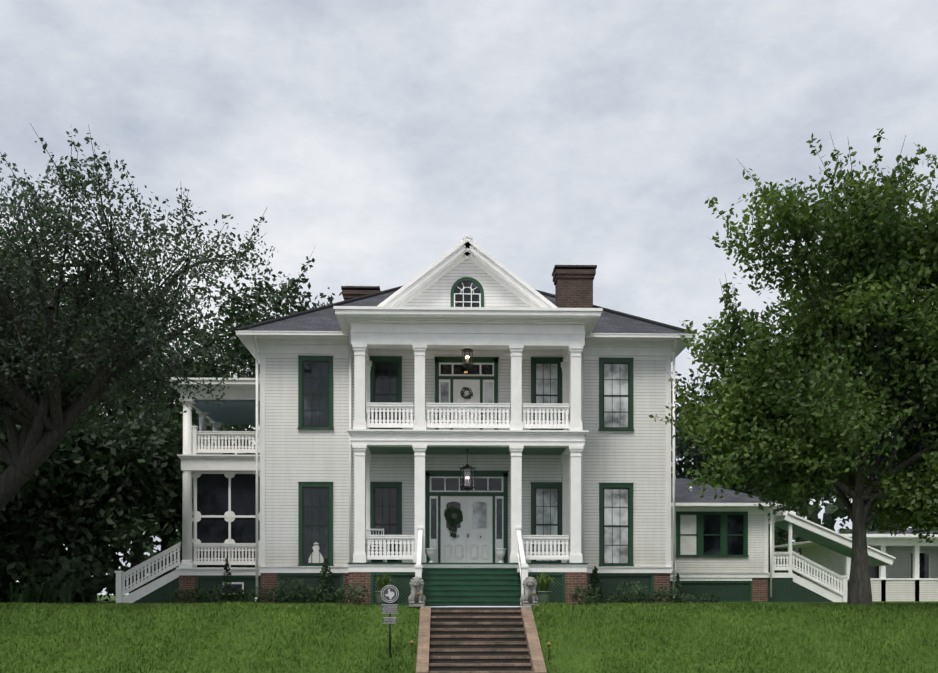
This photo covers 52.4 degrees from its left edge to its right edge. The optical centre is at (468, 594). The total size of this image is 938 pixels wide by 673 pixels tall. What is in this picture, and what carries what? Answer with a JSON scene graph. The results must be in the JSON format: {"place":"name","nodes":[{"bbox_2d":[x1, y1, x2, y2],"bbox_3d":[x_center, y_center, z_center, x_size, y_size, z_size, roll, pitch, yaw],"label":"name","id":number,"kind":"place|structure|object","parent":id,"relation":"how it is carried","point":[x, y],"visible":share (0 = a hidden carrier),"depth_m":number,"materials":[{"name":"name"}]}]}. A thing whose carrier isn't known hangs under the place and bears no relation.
{"place":"outdoors","nodes":[
{"label":"outdoors","id":0,"kind":"place"},
{"bbox_2d":[0,595,937,672],"bbox_3d":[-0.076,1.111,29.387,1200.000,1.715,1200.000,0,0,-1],"label":"lawn","id":1,"kind":"structure","parent":0,"point":[587,665],"depth_m":22.60,"materials":[{"name":"plant"}]},
{"bbox_2d":[0,396,98,579],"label":"tree","id":2,"kind":"object","parent":1,"relation":"on","point":[64,448],"depth_m":33.64,"materials":[{"name":"green plant"}]},
{"bbox_2d":[0,342,106,601],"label":"tree","id":3,"kind":"object","parent":1,"relation":"on","point":[1,586],"depth_m":39.61,"materials":[{"name":"green plant"}]},
{"bbox_2d":[16,246,139,588],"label":"tree","id":4,"kind":"object","parent":1,"relation":"on","point":[72,307],"depth_m":48.53,"materials":[{"name":"green plant"}]},
{"bbox_2d":[3,382,180,602],"bbox_3d":[-14.713,-3.999,36.662,8.055,9.014,7.296,0,0,-1],"label":"tree","id":5,"kind":"object","parent":1,"relation":"on","point":[114,476],"depth_m":35.57,"materials":[{"name":"green plant"}]},
{"bbox_2d":[0,124,286,510],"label":"oak tree","id":6,"kind":"object","parent":1,"relation":"on","point":[134,372],"depth_m":23.98,"materials":[{"name":"green plant"}]},
{"bbox_2d":[58,277,255,593],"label":"tree","id":7,"kind":"object","parent":1,"relation":"on","point":[223,364],"depth_m":45.01,"materials":[{"name":"green plant"}]},
{"bbox_2d":[79,381,251,578],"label":"tree","id":8,"kind":"object","parent":1,"relation":"on","point":[174,497],"depth_m":40.86,"materials":[{"name":"green plant"}]},
{"bbox_2d":[115,377,260,603],"bbox_3d":[-9.293,-3.437,34.408,5.530,7.590,5.290,0,0,-1],"label":"side porch","id":9,"kind":"object","parent":1,"relation":"on","point":[223,513],"visible":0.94,"depth_m":32.39,"materials":[{"name":"white paint"}]},
{"bbox_2d":[170,252,341,567],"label":"tree","id":10,"kind":"object","parent":1,"relation":"on","point":[237,319],"depth_m":50.76,"materials":[{"name":"green plant"}]},
{"bbox_2d":[6,557,719,604],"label":"foundation shrubs","id":11,"kind":"object","parent":1,"relation":"on","point":[46,588],"visible":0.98,"depth_m":28.82,"materials":[{"name":"green plant"}]},
{"bbox_2d":[374,574,394,604],"bbox_3d":[-2.355,-0.145,26.731,0.830,0.906,1.039,0,0,-18],"label":"planter","id":12,"kind":"object","parent":1,"relation":"on","point":[383,582],"visible":0.71,"depth_m":26.69,"materials":[{"name":"ceramic"}]},
{"bbox_2d":[381,581,398,657],"bbox_3d":[-1.799,0.597,21.672,0.410,1.818,0.098,0,0,-1],"label":"historical marker","id":13,"kind":"object","parent":1,"relation":"on","point":[389,593],"visible":1,"depth_m":21.64,"materials":[{"name":"black metal"}]},
{"bbox_2d":[408,576,425,606],"bbox_3d":[-1.364,-0.079,24.986,0.480,0.786,0.665,0,0,-1],"label":"lion statue","id":14,"kind":"object","parent":1,"relation":"on","point":[416,583],"visible":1,"depth_m":24.79,"materials":[{"name":"stone"}]},
{"bbox_2d":[13,484,899,591],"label":"treeline","id":15,"kind":"object","parent":1,"relation":"on","point":[834,514],"visible":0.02,"depth_m":113.21,"materials":[{"name":"green plant"}]},
{"bbox_2d":[0,494,919,602],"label":"understory shrubs","id":16,"kind":"object","parent":1,"relation":"on","point":[75,571],"visible":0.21,"depth_m":33.91,"materials":[{"name":"green plant"}]},
{"bbox_2d":[235,331,695,603],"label":"house","id":17,"kind":"structure","parent":1,"relation":"on","point":[306,448],"depth_m":29.34,"materials":[{"name":"white wood"}]},
{"bbox_2d":[308,542,323,562],"bbox_3d":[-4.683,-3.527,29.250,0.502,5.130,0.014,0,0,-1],"label":"statue","id":18,"kind":"object","parent":17,"relation":"attached to","point":[315,555],"depth_m":29.24,"materials":[{"name":"white metal"}]},
{"bbox_2d":[366,528,386,562],"bbox_3d":[-2.771,-1.455,28.368,0.600,1.067,0.805,0,0,-13],"label":"rocking chair","id":19,"kind":"object","parent":17,"relation":"on","point":[378,530],"visible":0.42,"depth_m":28.59,"materials":[{"name":"white paint"}]},
{"bbox_2d":[444,387,472,537],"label":"wreaths","id":20,"kind":"object","parent":17,"relation":"attached to","point":[450,520],"visible":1,"depth_m":29.28,"materials":[{"name":"green plant"}]},
{"bbox_2d":[235,285,695,333],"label":"house roof","id":21,"kind":"structure","parent":17,"relation":"on","point":[322,318],"depth_m":29.81,"materials":[{"name":"grey"}]},
{"bbox_2d":[341,264,596,307],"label":"chimneys","id":22,"kind":"object","parent":21,"relation":"on","point":[573,283],"visible":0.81,"depth_m":30.78,"materials":[{"name":"brown brick"}]},
{"bbox_2d":[426,548,505,562],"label":"urn planters","id":23,"kind":"object","parent":17,"relation":"on","point":[500,553],"visible":0.88,"depth_m":28.97,"materials":[{"name":"white paint"}]},
{"bbox_2d":[425,357,508,562],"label":"front doors","id":24,"kind":"structure","parent":17,"relation":"in","point":[487,515],"depth_m":29.34,"materials":[{"name":"white wood"}]},
{"bbox_2d":[461,348,472,368],"bbox_3d":[-0.050,-7.126,28.388,0.411,0.812,0.359,0,0,-1],"label":"lantern","id":25,"kind":"object","parent":17,"relation":"hanging from","point":[468,363],"visible":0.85,"depth_m":28.37,"materials":[{"name":"black metal"}]},
{"bbox_2d":[459,449,475,490],"bbox_3d":[-0.050,-3.696,28.388,0.531,1.252,0.463,0,0,-1],"label":"lantern","id":26,"kind":"object","parent":17,"relation":"hanging from","point":[468,468],"visible":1,"depth_m":28.38,"materials":[{"name":"black metal"}]},
{"bbox_2d":[333,235,602,604],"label":"front portico","id":27,"kind":"structure","parent":17,"relation":"attached to","point":[467,292],"depth_m":27.42,"materials":[{"name":"white wood"}]},
{"bbox_2d":[414,527,528,605],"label":"front steps","id":28,"kind":"structure","parent":17,"relation":"attached to","point":[471,586],"depth_m":26.19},
{"bbox_2d":[670,503,782,601],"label":"house wing","id":29,"kind":"structure","parent":17,"relation":"attached to","point":[721,550],"depth_m":37.63,"materials":[{"name":"white wood"}]},
{"bbox_2d":[671,478,776,502],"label":"roof","id":30,"kind":"structure","parent":29,"relation":"attached to","point":[685,493],"depth_m":38.07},
{"bbox_2d":[409,592,551,660],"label":"path lights","id":31,"kind":"object","parent":1,"relation":"on","point":[412,642],"visible":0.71,"depth_m":21.70,"materials":[{"name":"black metal"}]},
{"bbox_2d":[416,607,546,672],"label":"brick steps","id":32,"kind":"structure","parent":1,"relation":"on","point":[478,639],"depth_m":22.57,"materials":[{"name":"brown brick"}]},
{"bbox_2d":[520,577,538,606],"bbox_3d":[1.595,-0.079,25.062,0.480,0.786,0.665,0,0,-1],"label":"lion statue","id":33,"kind":"object","parent":1,"relation":"on","point":[528,598],"visible":1,"depth_m":24.87,"materials":[{"name":"stone"}]},
{"bbox_2d":[536,572,559,602],"bbox_3d":[2.197,-0.161,26.932,1.001,0.938,0.881,0,0,-1],"label":"planter","id":34,"kind":"object","parent":1,"relation":"on","point":[543,593],"visible":0.9,"depth_m":26.77,"materials":[{"name":"ceramic"}]},
{"bbox_2d":[671,370,803,540],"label":"tree","id":35,"kind":"object","parent":1,"relation":"on","point":[681,446],"depth_m":55.56,"materials":[{"name":"green plant"}]},
{"bbox_2d":[692,382,877,572],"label":"tree","id":36,"kind":"object","parent":1,"relation":"on","point":[825,499],"depth_m":62.69,"materials":[{"name":"green plant"}]},
{"bbox_2d":[747,485,838,572],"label":"tree","id":37,"kind":"object","parent":1,"relation":"on","point":[778,543],"depth_m":69.79,"materials":[{"name":"green plant"}]},
{"bbox_2d":[649,128,937,604],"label":"maple tree","id":38,"kind":"object","parent":1,"relation":"on","point":[789,353],"depth_m":24.56,"materials":[{"name":"green plant"}]},
{"bbox_2d":[768,511,895,601],"bbox_3d":[14.346,-1.502,38.709,5.112,3.620,2.020,0,0,-1],"label":"house side entry","id":39,"kind":"object","parent":1,"relation":"on","point":[789,586],"visible":1,"depth_m":37.89,"materials":[{"name":"white paint"}]},
{"bbox_2d":[774,534,937,600],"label":"outbuilding","id":40,"kind":"structure","parent":1,"relation":"on","point":[910,573],"depth_m":42.02,"materials":[{"name":"white wood"}]},
{"bbox_2d":[781,529,937,543],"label":"roof","id":41,"kind":"structure","parent":40,"relation":"attached to","point":[907,531],"depth_m":43.09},
{"bbox_2d":[824,419,930,528],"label":"tree","id":42,"kind":"object","parent":1,"relation":"on","point":[839,499],"depth_m":59.96,"materials":[{"name":"green plant"}]},
{"bbox_2d":[0,0,937,606],"label":"sky","id":43,"kind":"structure","parent":0,"point":[373,137],"materials":[{"name":"grey"}]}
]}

